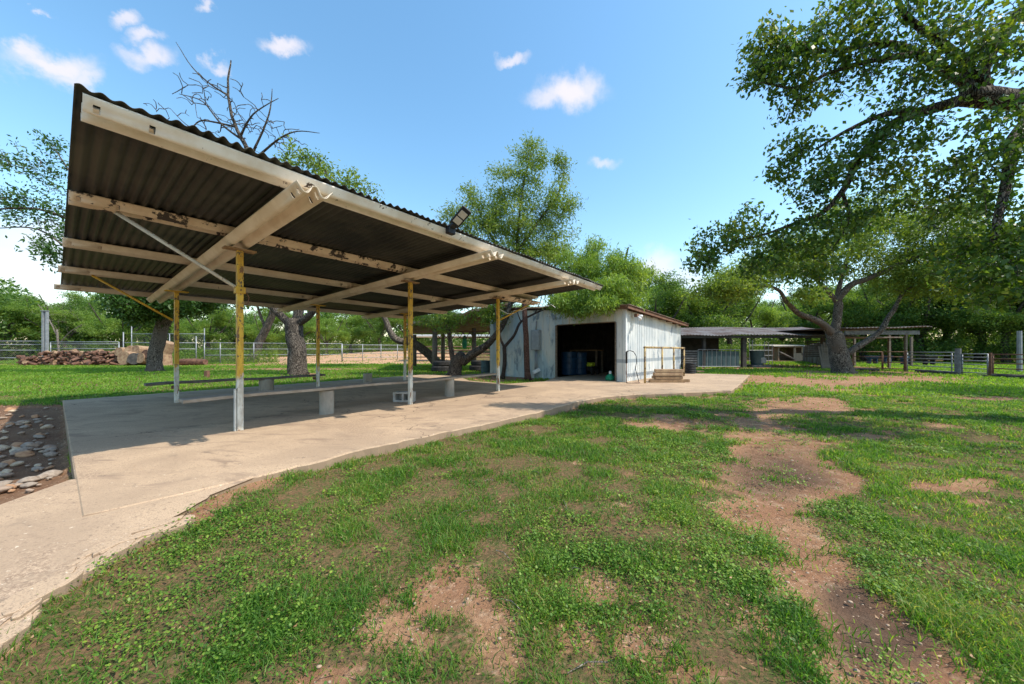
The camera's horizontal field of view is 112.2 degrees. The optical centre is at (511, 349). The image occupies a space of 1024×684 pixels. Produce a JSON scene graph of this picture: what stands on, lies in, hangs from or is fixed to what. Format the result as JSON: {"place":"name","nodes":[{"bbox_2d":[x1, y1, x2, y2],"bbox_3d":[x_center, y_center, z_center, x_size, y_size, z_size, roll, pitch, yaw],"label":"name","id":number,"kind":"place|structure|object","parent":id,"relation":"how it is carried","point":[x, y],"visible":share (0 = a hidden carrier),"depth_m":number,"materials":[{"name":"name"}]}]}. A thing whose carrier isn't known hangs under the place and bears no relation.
{"place":"outdoors","nodes":[
{"label":"outdoors","id":0,"kind":"place"},
{"bbox_2d":[0,477,254,624],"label":"concrete path","id":1,"kind":"structure","parent":0,"point":[47,533],"depth_m":2.07,"materials":[{"name":"concrete"}]},
{"bbox_2d":[406,302,507,365],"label":"old open barn","id":2,"kind":"structure","parent":0,"point":[467,327],"depth_m":20.40,"materials":[{"name":"wood"}]},
{"bbox_2d":[0,349,1023,683],"bbox_3d":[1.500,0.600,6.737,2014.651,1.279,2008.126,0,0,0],"label":"ground","id":3,"kind":"structure","parent":0,"point":[864,613],"depth_m":1.85,"materials":[{"name":"plant"}]},
{"bbox_2d":[0,614,32,651],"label":"concrete fragment","id":4,"kind":"object","parent":3,"relation":"on","point":[23,625],"visible":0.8,"depth_m":1.30,"materials":[{"name":"concrete"}]},
{"bbox_2d":[0,605,39,629],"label":"concrete fragment","id":5,"kind":"object","parent":3,"relation":"on","point":[7,624],"visible":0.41,"depth_m":1.35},
{"bbox_2d":[0,341,40,363],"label":"pipe fence","id":6,"kind":"object","parent":3,"relation":"on","point":[14,344],"visible":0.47,"depth_m":27.13,"materials":[{"name":"metal"}]},
{"bbox_2d":[0,580,43,613],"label":"concrete fragment","id":7,"kind":"object","parent":3,"relation":"on","point":[5,604],"visible":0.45,"depth_m":1.46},
{"bbox_2d":[1,586,43,617],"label":"concrete fragment","id":8,"kind":"object","parent":3,"relation":"on","point":[12,608],"visible":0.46,"depth_m":1.40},
{"bbox_2d":[11,598,41,620],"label":"concrete fragment","id":9,"kind":"object","parent":3,"relation":"on","point":[18,615],"visible":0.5,"depth_m":1.39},
{"bbox_2d":[0,303,53,359],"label":"brush tree","id":10,"kind":"object","parent":3,"relation":"on","point":[19,318],"visible":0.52,"depth_m":35.84,"materials":[{"name":"green plant"}]},
{"bbox_2d":[17,476,40,483],"bbox_3d":[-4.378,1.185,3.121,0.129,0.068,0.164,-5,-2,-43],"label":"river stone","id":11,"kind":"object","parent":3,"relation":"on","point":[30,479],"visible":0.71,"depth_m":3.10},
{"bbox_2d":[0,293,69,356],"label":"brush tree","id":12,"kind":"object","parent":3,"relation":"on","point":[39,300],"visible":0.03,"depth_m":41.00,"materials":[{"name":"green plant"}]},
{"bbox_2d":[20,575,67,605],"bbox_3d":[-2.029,1.079,1.502,0.075,0.068,0.202,0,0,-6],"label":"concrete fragment","id":13,"kind":"object","parent":3,"relation":"on","point":[46,591],"visible":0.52,"depth_m":1.49,"materials":[{"name":"concrete"}]},
{"bbox_2d":[40,310,49,355],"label":"steel column","id":14,"kind":"structure","parent":3,"relation":"on","point":[44,330],"depth_m":26.55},
{"bbox_2d":[4,299,95,352],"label":"brush tree","id":15,"kind":"object","parent":3,"relation":"on","point":[62,315],"visible":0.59,"depth_m":36.01,"materials":[{"name":"green plant"}]},
{"bbox_2d":[28,566,76,592],"bbox_3d":[-2.088,1.082,1.579,0.084,0.063,0.192,0,0,0],"label":"concrete fragment","id":16,"kind":"object","parent":3,"relation":"on","point":[58,576],"visible":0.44,"depth_m":1.58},
{"bbox_2d":[35,300,85,350],"bbox_3d":[-37.989,-1.480,28.959,3.910,5.291,2.250,0,0,0],"label":"bare shrub","id":17,"kind":"object","parent":3,"relation":"on","point":[57,335],"visible":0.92,"depth_m":28.98,"materials":[{"name":"grey plant"}]},
{"bbox_2d":[54,570,81,585],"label":"concrete fragment","id":18,"kind":"object","parent":3,"relation":"on","point":[64,579],"visible":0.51,"depth_m":1.57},
{"bbox_2d":[59,570,82,596],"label":"concrete fragment","id":19,"kind":"object","parent":3,"relation":"on","point":[64,587],"visible":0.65,"depth_m":1.56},
{"bbox_2d":[39,290,107,341],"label":"brush tree","id":20,"kind":"object","parent":3,"relation":"on","point":[72,295],"visible":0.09,"depth_m":51.18,"materials":[{"name":"green plant"}]},
{"bbox_2d":[50,342,119,358],"bbox_3d":[-33.874,0.300,27.300,5.490,1.874,0.070,0,0,0],"label":"pipe fence","id":21,"kind":"object","parent":3,"relation":"on","point":[64,348],"visible":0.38,"depth_m":27.30,"materials":[{"name":"metal"}]},
{"bbox_2d":[73,558,108,580],"bbox_3d":[-2.062,1.084,1.676,0.097,0.058,0.255,0,0,0],"label":"concrete fragment","id":22,"kind":"object","parent":3,"relation":"on","point":[85,567],"visible":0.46,"depth_m":1.67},
{"bbox_2d":[50,296,152,351],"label":"brush tree","id":23,"kind":"object","parent":3,"relation":"on","point":[82,306],"visible":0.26,"depth_m":39.09,"materials":[{"name":"green plant"}]},
{"bbox_2d":[92,535,129,557],"bbox_3d":[-2.156,1.076,1.843,0.082,0.070,0.197,0,0,0],"label":"concrete fragment","id":24,"kind":"object","parent":3,"relation":"on","point":[106,546],"visible":0.46,"depth_m":1.83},
{"bbox_2d":[71,302,152,350],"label":"brush tree","id":25,"kind":"object","parent":3,"relation":"on","point":[98,326],"visible":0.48,"depth_m":34.60,"materials":[{"name":"green plant"}]},
{"bbox_2d":[102,539,135,562],"bbox_3d":[-2.076,1.078,1.822,0.077,0.065,0.176,0,0,-5],"label":"concrete fragment","id":26,"kind":"object","parent":3,"relation":"on","point":[124,546],"visible":0.62,"depth_m":1.80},
{"bbox_2d":[100,531,143,560],"bbox_3d":[-2.085,1.080,1.873,0.088,0.059,0.319,0,0,-14],"label":"concrete fragment","id":27,"kind":"object","parent":3,"relation":"on","point":[137,542],"visible":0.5,"depth_m":1.88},
{"bbox_2d":[0,129,244,371],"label":"dense tree","id":28,"kind":"object","parent":3,"relation":"on","point":[128,309],"visible":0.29,"depth_m":16.64,"materials":[{"name":"green plant"}]},
{"bbox_2d":[117,351,135,364],"bbox_3d":[-27.350,0.636,24.676,1.011,1.033,0.942,0,0,0],"label":"log round","id":29,"kind":"object","parent":3,"relation":"on","point":[122,358],"visible":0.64,"depth_m":24.26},
{"bbox_2d":[116,529,154,542],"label":"concrete fragment","id":30,"kind":"object","parent":3,"relation":"on","point":[138,535],"visible":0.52,"depth_m":1.92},
{"bbox_2d":[127,353,145,364],"bbox_3d":[-26.732,0.682,24.677,0.844,0.898,0.924,0,0,-12],"label":"log round","id":31,"kind":"object","parent":3,"relation":"on","point":[131,358],"visible":0.61,"depth_m":24.26,"materials":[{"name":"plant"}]},
{"bbox_2d":[131,515,183,534],"bbox_3d":[-2.119,1.074,2.066,0.081,0.064,0.225,0,0,40],"label":"concrete fragment","id":32,"kind":"object","parent":3,"relation":"on","point":[157,524],"visible":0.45,"depth_m":2.05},
{"bbox_2d":[143,520,191,545],"bbox_3d":[-2.049,1.079,2.011,0.103,0.055,0.244,0,0,18],"label":"concrete fragment","id":33,"kind":"object","parent":3,"relation":"on","point":[151,537],"visible":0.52,"depth_m":1.99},
{"bbox_2d":[163,341,173,365],"bbox_3d":[-24.681,0.282,24.500,1.229,1.843,0.967,0,0,0],"label":"cut trunk","id":34,"kind":"object","parent":3,"relation":"on","point":[168,352],"visible":0.47,"depth_m":24.36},
{"bbox_2d":[179,358,207,364],"bbox_3d":[-23.602,0.916,25.504,1.833,0.515,0.515,0,0,0],"label":"lying log","id":35,"kind":"object","parent":3,"relation":"on","point":[193,361],"visible":0.81,"depth_m":25.30,"materials":[{"name":"brown wood"}]},
{"bbox_2d":[168,314,219,355],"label":"brush tree","id":36,"kind":"object","parent":3,"relation":"on","point":[180,337],"visible":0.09,"depth_m":40.08,"materials":[{"name":"green plant"}]},
{"bbox_2d":[168,307,235,355],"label":"brush tree","id":37,"kind":"object","parent":3,"relation":"on","point":[189,328],"visible":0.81,"depth_m":36.29,"materials":[{"name":"green plant"}]},
{"bbox_2d":[208,307,261,356],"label":"brush tree","id":38,"kind":"object","parent":3,"relation":"on","point":[231,337],"visible":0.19,"depth_m":43.06,"materials":[{"name":"green plant"}]},
{"bbox_2d":[234,305,275,360],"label":"slim tree","id":39,"kind":"object","parent":3,"relation":"on","point":[261,337],"visible":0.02,"depth_m":30.78,"materials":[{"name":"grey plant"}]},
{"bbox_2d":[0,359,511,395],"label":"back lawn","id":40,"kind":"structure","parent":3,"relation":"on","point":[32,374],"depth_m":14.93,"materials":[{"name":"plant"}]},
{"bbox_2d":[233,311,292,356],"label":"brush tree","id":41,"kind":"object","parent":3,"relation":"on","point":[254,329],"visible":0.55,"depth_m":41.45,"materials":[{"name":"green plant"}]},
{"bbox_2d":[143,42,384,375],"bbox_3d":[-11.369,-6.500,15.429,11.145,15.598,5.292,0,0,0],"label":"old mesquite","id":42,"kind":"object","parent":3,"relation":"on","point":[297,350],"visible":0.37,"depth_m":15.45,"materials":[{"name":"brown plant"}]},
{"bbox_2d":[244,307,290,328],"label":"brush tree","id":43,"kind":"object","parent":3,"relation":"on","point":[264,314],"visible":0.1,"depth_m":58.99,"materials":[{"name":"green plant"}]},
{"bbox_2d":[204,342,341,362],"bbox_3d":[-20.312,0.329,29.976,9.901,1.838,0.574,0,0,-27],"label":"pipe fence","id":44,"kind":"object","parent":3,"relation":"on","point":[253,361],"visible":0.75,"depth_m":29.82,"materials":[{"name":"metal"}]},
{"bbox_2d":[267,311,315,353],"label":"brush tree","id":45,"kind":"object","parent":3,"relation":"on","point":[305,333],"visible":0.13,"depth_m":46.18,"materials":[{"name":"green plant"}]},
{"bbox_2d":[108,344,489,362],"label":"rough weeds","id":46,"kind":"object","parent":3,"relation":"on","point":[209,358],"visible":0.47,"depth_m":29.62,"materials":[{"name":"plant"}]},
{"bbox_2d":[303,317,353,353],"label":"brush tree","id":47,"kind":"object","parent":3,"relation":"on","point":[311,325],"visible":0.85,"depth_m":41.87,"materials":[{"name":"green plant"}]},
{"bbox_2d":[327,314,378,352],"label":"brush tree","id":48,"kind":"object","parent":3,"relation":"on","point":[355,319],"visible":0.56,"depth_m":49.86,"materials":[{"name":"green plant"}]},
{"bbox_2d":[353,315,399,351],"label":"brush tree","id":49,"kind":"object","parent":3,"relation":"on","point":[366,329],"visible":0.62,"depth_m":47.60,"materials":[{"name":"green plant"}]},
{"bbox_2d":[342,344,420,360],"bbox_3d":[-12.736,0.334,34.153,7.464,1.747,0.344,0,0,-32],"label":"pipe fence","id":50,"kind":"object","parent":3,"relation":"on","point":[397,350],"visible":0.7,"depth_m":32.99,"materials":[{"name":"metal"}]},
{"bbox_2d":[62,371,749,516],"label":"concrete slab","id":51,"kind":"structure","parent":3,"relation":"on","point":[165,444],"depth_m":4.83,"materials":[{"name":"concrete"}]},
{"bbox_2d":[144,374,325,390],"bbox_3d":[-6.063,0.847,7.940,0.325,0.406,3.307,0,0,37],"label":"bench","id":52,"kind":"object","parent":51,"relation":"on","point":[266,383],"visible":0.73,"depth_m":8.07,"materials":[{"name":"grey concrete"}]},
{"bbox_2d":[54,83,603,430],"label":"open pavilion","id":53,"kind":"structure","parent":51,"relation":"on","point":[160,208],"depth_m":4.79,"materials":[{"name":"paint"}]},
{"bbox_2d":[445,205,470,235],"bbox_3d":[-0.720,-1.728,4.612,0.378,0.308,0.125,0,0,36],"label":"solar lamp","id":54,"kind":"object","parent":53,"relation":"attached to","point":[460,216],"visible":1,"depth_m":4.60,"materials":[{"name":"black plastic"}]},
{"bbox_2d":[178,373,495,414],"bbox_3d":[-2.289,0.827,6.649,0.277,0.446,5.999,0,0,37],"label":"bench","id":55,"kind":"object","parent":51,"relation":"on","point":[326,400],"visible":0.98,"depth_m":5.57,"materials":[{"name":"concrete"}]},
{"bbox_2d":[393,391,415,401],"bbox_3d":[-2.177,0.950,6.966,0.401,0.200,0.190,0,0,6],"label":"cinder block","id":56,"kind":"object","parent":51,"relation":"on","point":[400,396],"depth_m":6.92,"materials":[{"name":"grey concrete"}]},
{"bbox_2d":[561,352,576,374],"bbox_3d":[2.407,0.575,14.549,0.683,0.950,0.683,0,0,0],"label":"plastic barrel","id":57,"kind":"object","parent":51,"relation":"on","point":[568,363],"visible":1,"depth_m":14.26,"materials":[{"name":"plastic"}]},
{"bbox_2d":[576,352,586,374],"bbox_3d":[2.896,0.585,14.709,0.621,0.930,0.621,0,0,0],"label":"plastic barrel","id":58,"kind":"object","parent":51,"relation":"on","point":[581,362],"visible":0.6,"depth_m":14.43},
{"bbox_2d":[569,350,603,373],"bbox_3d":[3.359,0.527,15.576,1.400,1.045,0.600,0,0,43],"label":"work table","id":59,"kind":"object","parent":51,"relation":"on","point":[596,357],"visible":0.63,"depth_m":15.24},
{"bbox_2d":[586,362,599,374],"bbox_3d":[3.323,0.799,14.654,0.540,0.499,0.677,0,0,43],"label":"push mower","id":60,"kind":"object","parent":51,"relation":"on","point":[591,367],"visible":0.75,"depth_m":14.49,"materials":[{"name":"plastic"}]},
{"bbox_2d":[643,346,684,382],"bbox_3d":[5.487,0.473,12.207,0.072,1.154,3.964,0,0,43],"label":"hitching rail","id":61,"kind":"object","parent":51,"relation":"on","point":[654,347],"visible":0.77,"depth_m":11.87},
{"bbox_2d":[649,379,684,382],"bbox_3d":[4.949,1.002,11.015,1.100,0.090,0.140,0,0,2],"label":"stacked timber","id":62,"kind":"object","parent":51,"relation":"on","point":[669,380],"visible":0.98,"depth_m":10.95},
{"bbox_2d":[681,363,695,373],"bbox_3d":[7.812,0.820,15.232,0.600,0.460,0.600,0,0,0],"label":"ribbed tub","id":63,"kind":"object","parent":51,"relation":"on","point":[690,368],"visible":0.78,"depth_m":14.98,"materials":[{"name":"black plastic"}]},
{"bbox_2d":[387,317,430,350],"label":"brush tree","id":64,"kind":"object","parent":3,"relation":"on","point":[399,333],"visible":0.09,"depth_m":51.66,"materials":[{"name":"green plant"}]},
{"bbox_2d":[381,317,442,363],"bbox_3d":[-8.270,-3.315,22.292,6.445,9.440,5.851,0,0,23],"label":"leaning snag","id":65,"kind":"object","parent":3,"relation":"on","point":[424,350],"visible":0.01,"depth_m":22.77,"materials":[{"name":"grey plant"}]},
{"bbox_2d":[413,334,489,337],"bbox_3d":[-5.235,-0.120,33.000,8.235,2.540,3.000,0,0,0],"label":"white roofed shelter","id":66,"kind":"object","parent":3,"relation":"on","point":[430,335],"visible":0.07,"depth_m":31.50,"materials":[{"name":"metal"}]},
{"bbox_2d":[417,346,489,360],"bbox_3d":[-4.770,0.475,30.000,7.515,1.547,0.097,0,0,0],"label":"pipe fence","id":67,"kind":"object","parent":3,"relation":"on","point":[456,350],"visible":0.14,"depth_m":29.96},
{"bbox_2d":[481,360,489,372],"bbox_3d":[-1.251,0.840,16.600,0.497,0.620,0.497,0,0,0],"label":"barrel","id":68,"kind":"object","parent":3,"relation":"on","point":[485,366],"visible":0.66,"depth_m":16.38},
{"bbox_2d":[390,129,585,375],"bbox_3d":[-1.136,-3.828,14.761,8.768,10.199,3.761,0,0,12],"label":"leaning mesquite","id":69,"kind":"object","parent":3,"relation":"on","point":[489,224],"visible":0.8,"depth_m":14.02,"materials":[{"name":"green plant"}]},
{"bbox_2d":[0,382,1009,683],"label":"pebbles","id":70,"kind":"object","parent":3,"relation":"on","point":[856,670],"visible":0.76,"depth_m":1.67,"materials":[{"name":"stone"}]},
{"bbox_2d":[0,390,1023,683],"bbox_3d":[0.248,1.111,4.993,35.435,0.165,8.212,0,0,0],"label":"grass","id":71,"kind":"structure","parent":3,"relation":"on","point":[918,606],"depth_m":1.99,"materials":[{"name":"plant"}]},
{"bbox_2d":[0,277,1023,360],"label":"woods","id":72,"kind":"object","parent":3,"relation":"on","point":[10,289],"visible":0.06,"depth_m":40.32,"materials":[{"name":"plant"}]},
{"bbox_2d":[2,379,1023,683],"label":"leaf litter","id":73,"kind":"object","parent":3,"relation":"on","point":[608,581],"visible":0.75,"depth_m":1.50,"materials":[{"name":"plant"}]},
{"bbox_2d":[493,296,550,378],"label":"slim forked tree","id":74,"kind":"object","parent":3,"relation":"on","point":[504,364],"visible":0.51,"depth_m":13.62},
{"bbox_2d":[522,294,556,380],"bbox_3d":[1.314,-0.762,12.672,1.992,3.838,1.291,0,0,0],"label":"red brown trunk","id":75,"kind":"object","parent":3,"relation":"on","point":[527,374],"visible":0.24,"depth_m":12.86,"materials":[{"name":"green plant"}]},
{"bbox_2d":[59,391,1023,683],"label":"weeds","id":76,"kind":"object","parent":3,"relation":"on","point":[567,557],"visible":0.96,"depth_m":1.83,"materials":[{"name":"green plant"}]},
{"bbox_2d":[482,304,687,381],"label":"metal shed","id":77,"kind":"structure","parent":3,"relation":"on","point":[552,337],"depth_m":13.59,"materials":[{"name":"white"}]},
{"bbox_2d":[542,234,663,326],"bbox_3d":[4.603,-1.550,14.578,3.936,5.643,9.030,0,0,34],"label":"weeping tree","id":78,"kind":"object","parent":3,"relation":"on","point":[621,278],"visible":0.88,"depth_m":11.94,"materials":[{"name":"green plant"}]},
{"bbox_2d":[347,411,946,683],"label":"twigs","id":79,"kind":"object","parent":3,"relation":"on","point":[658,494],"visible":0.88,"depth_m":1.89,"materials":[{"name":"wood"}]},
{"bbox_2d":[638,269,693,318],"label":"brush tree","id":80,"kind":"object","parent":3,"relation":"on","point":[667,301],"visible":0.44,"depth_m":28.30,"materials":[{"name":"green plant"}]},
{"bbox_2d":[644,281,735,347],"bbox_3d":[16.587,-2.970,33.309,8.634,8.731,9.707,0,0,25],"label":"brush tree","id":81,"kind":"object","parent":3,"relation":"on","point":[697,307],"visible":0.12,"depth_m":30.39,"materials":[{"name":"green plant"}]},
{"bbox_2d":[664,271,766,354],"bbox_3d":[16.805,-2.640,30.551,8.249,7.913,8.805,0,0,2],"label":"brush tree","id":82,"kind":"object","parent":3,"relation":"on","point":[709,320],"visible":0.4,"depth_m":28.97,"materials":[{"name":"green plant"}]},
{"bbox_2d":[697,349,739,367],"bbox_3d":[13.163,0.566,21.935,2.683,1.168,0.110,0,0,0],"label":"kennel panel","id":83,"kind":"object","parent":3,"relation":"on","point":[721,358],"visible":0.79,"depth_m":21.97,"materials":[{"name":"metal"}]},
{"bbox_2d":[719,287,767,358],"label":"brush tree","id":84,"kind":"object","parent":3,"relation":"on","point":[750,305],"visible":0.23,"depth_m":34.87,"materials":[{"name":"green plant"}]},
{"bbox_2d":[747,365,770,366],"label":"platform","id":85,"kind":"structure","parent":3,"relation":"on","point":[758,365],"depth_m":22.35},
{"bbox_2d":[749,351,765,364],"bbox_3d":[16.220,0.540,22.800,0.860,0.920,0.854,0,0,0],"label":"feed drum","id":86,"kind":"object","parent":85,"relation":"on","point":[757,358],"visible":1,"depth_m":22.48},
{"bbox_2d":[721,298,800,358],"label":"brush tree","id":87,"kind":"object","parent":3,"relation":"on","point":[774,319],"visible":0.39,"depth_m":38.04,"materials":[{"name":"green plant"}]},
{"bbox_2d":[511,361,1023,396],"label":"grass","id":88,"kind":"structure","parent":3,"relation":"on","point":[983,384],"depth_m":12.61,"materials":[{"name":"plant"}]},
{"bbox_2d":[681,327,857,367],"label":"long open barn","id":89,"kind":"structure","parent":3,"relation":"on","point":[694,340],"depth_m":22.50,"materials":[{"name":"metal"}]},
{"bbox_2d":[753,302,807,348],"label":"brush tree","id":90,"kind":"object","parent":3,"relation":"on","point":[781,309],"visible":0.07,"depth_m":46.09,"materials":[{"name":"green plant"}]},
{"bbox_2d":[759,344,804,360],"bbox_3d":[28.769,0.340,36.883,3.713,1.820,2.842,0,0,0],"label":"animal hut","id":91,"kind":"object","parent":3,"relation":"on","point":[795,352],"visible":0.74,"depth_m":36.41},
{"bbox_2d":[761,283,854,344],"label":"brush tree","id":92,"kind":"object","parent":3,"relation":"on","point":[806,325],"visible":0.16,"depth_m":40.63,"materials":[{"name":"green plant"}]},
{"bbox_2d":[803,342,819,364],"bbox_3d":[25.449,0.282,29.267,0.160,1.738,11.594,0,0,35],"label":"corrugated fence","id":93,"kind":"object","parent":3,"relation":"on","point":[815,360],"visible":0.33,"depth_m":28.93,"materials":[{"name":"metal"}]},
{"bbox_2d":[786,290,886,355],"bbox_3d":[36.150,-3.116,38.335,8.936,9.036,10.046,0,0,23],"label":"brush tree","id":94,"kind":"object","parent":3,"relation":"on","point":[799,303],"visible":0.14,"depth_m":38.08,"materials":[{"name":"green plant"}]},
{"bbox_2d":[679,0,1023,316],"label":"broadleaf tree","id":95,"kind":"object","parent":3,"relation":"on","point":[971,81],"visible":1,"depth_m":4.86,"materials":[{"name":"green plant"}]},
{"bbox_2d":[680,179,1023,373],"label":"forked mesquite","id":96,"kind":"object","parent":3,"relation":"on","point":[723,286],"visible":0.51,"depth_m":16.00,"materials":[{"name":"green plant"}]},
{"bbox_2d":[780,326,931,367],"bbox_3d":[22.752,-0.064,21.400,9.123,2.568,5.200,0,0,0],"label":"open shelter","id":97,"kind":"object","parent":3,"relation":"on","point":[849,331],"visible":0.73,"depth_m":20.31,"materials":[{"name":"metal"}]},
{"bbox_2d":[814,276,940,360],"bbox_3d":[37.245,-3.407,35.494,10.445,9.518,9.400,0,0,15],"label":"brush tree","id":98,"kind":"object","parent":3,"relation":"on","point":[875,306],"visible":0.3,"depth_m":34.43,"materials":[{"name":"green plant"}]},
{"bbox_2d":[830,267,949,360],"bbox_3d":[36.700,-3.306,33.706,9.075,9.458,10.064,0,0,19],"label":"brush tree","id":99,"kind":"object","parent":3,"relation":"on","point":[875,316],"visible":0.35,"depth_m":32.79,"materials":[{"name":"green plant"}]},
{"bbox_2d":[882,351,903,370],"bbox_3d":[20.497,0.634,18.500,0.050,1.072,0.806,0,0,-39],"label":"pen panel","id":100,"kind":"object","parent":3,"relation":"on","point":[883,362],"visible":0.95,"depth_m":18.63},
{"bbox_2d":[850,274,972,361],"bbox_3d":[37.889,-3.230,32.794,9.108,9.122,8.533,0,0,30],"label":"brush tree","id":101,"kind":"object","parent":3,"relation":"on","point":[920,346],"visible":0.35,"depth_m":31.22,"materials":[{"name":"green plant"}]},
{"bbox_2d":[907,352,954,371],"bbox_3d":[20.503,0.639,16.900,0.050,1.061,2.221,0,0,7],"label":"pen panel","id":102,"kind":"object","parent":3,"relation":"on","point":[951,359],"visible":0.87,"depth_m":16.76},
{"bbox_2d":[885,298,1010,360],"bbox_3d":[42.620,-3.506,34.233,10.899,9.843,9.695,0,0,-8],"label":"brush tree","id":103,"kind":"object","parent":3,"relation":"on","point":[945,333],"visible":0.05,"depth_m":33.69,"materials":[{"name":"green plant"}]},
{"bbox_2d":[954,348,961,373],"bbox_3d":[20.348,0.550,15.702,0.216,1.200,0.216,0,0,0],"label":"fence post","id":104,"kind":"object","parent":3,"relation":"on","point":[957,366],"visible":0.79,"depth_m":15.64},
{"bbox_2d":[916,269,1023,361],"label":"brush tree","id":105,"kind":"object","parent":3,"relation":"on","point":[982,328],"visible":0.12,"depth_m":30.39,"materials":[{"name":"green plant"}]},
{"bbox_2d":[961,353,988,374],"bbox_3d":[20.355,0.669,15.150,0.050,1.001,0.932,0,0,4],"label":"pen panel","id":106,"kind":"object","parent":3,"relation":"on","point":[962,360],"visible":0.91,"depth_m":15.17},
{"bbox_2d":[930,278,1023,362],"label":"brush tree","id":107,"kind":"object","parent":3,"relation":"on","point":[1005,345],"visible":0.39,"depth_m":28.50,"materials":[{"name":"green plant"}]},
{"bbox_2d":[955,284,1023,362],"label":"brush tree","id":108,"kind":"object","parent":3,"relation":"on","point":[1014,330],"visible":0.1,"depth_m":28.81,"materials":[{"name":"green plant"}]},
{"bbox_2d":[992,354,1023,374],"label":"pen panel","id":109,"kind":"object","parent":3,"relation":"on","point":[993,363],"visible":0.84,"depth_m":14.16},
{"bbox_2d":[1016,331,1022,371],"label":"fence post","id":110,"kind":"object","parent":3,"relation":"on","point":[1019,346],"visible":0.79,"depth_m":17.45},
{"bbox_2d":[0,0,1023,349],"label":"sky","id":111,"kind":"structure","parent":0,"point":[417,96],"materials":[{"name":"blue"}]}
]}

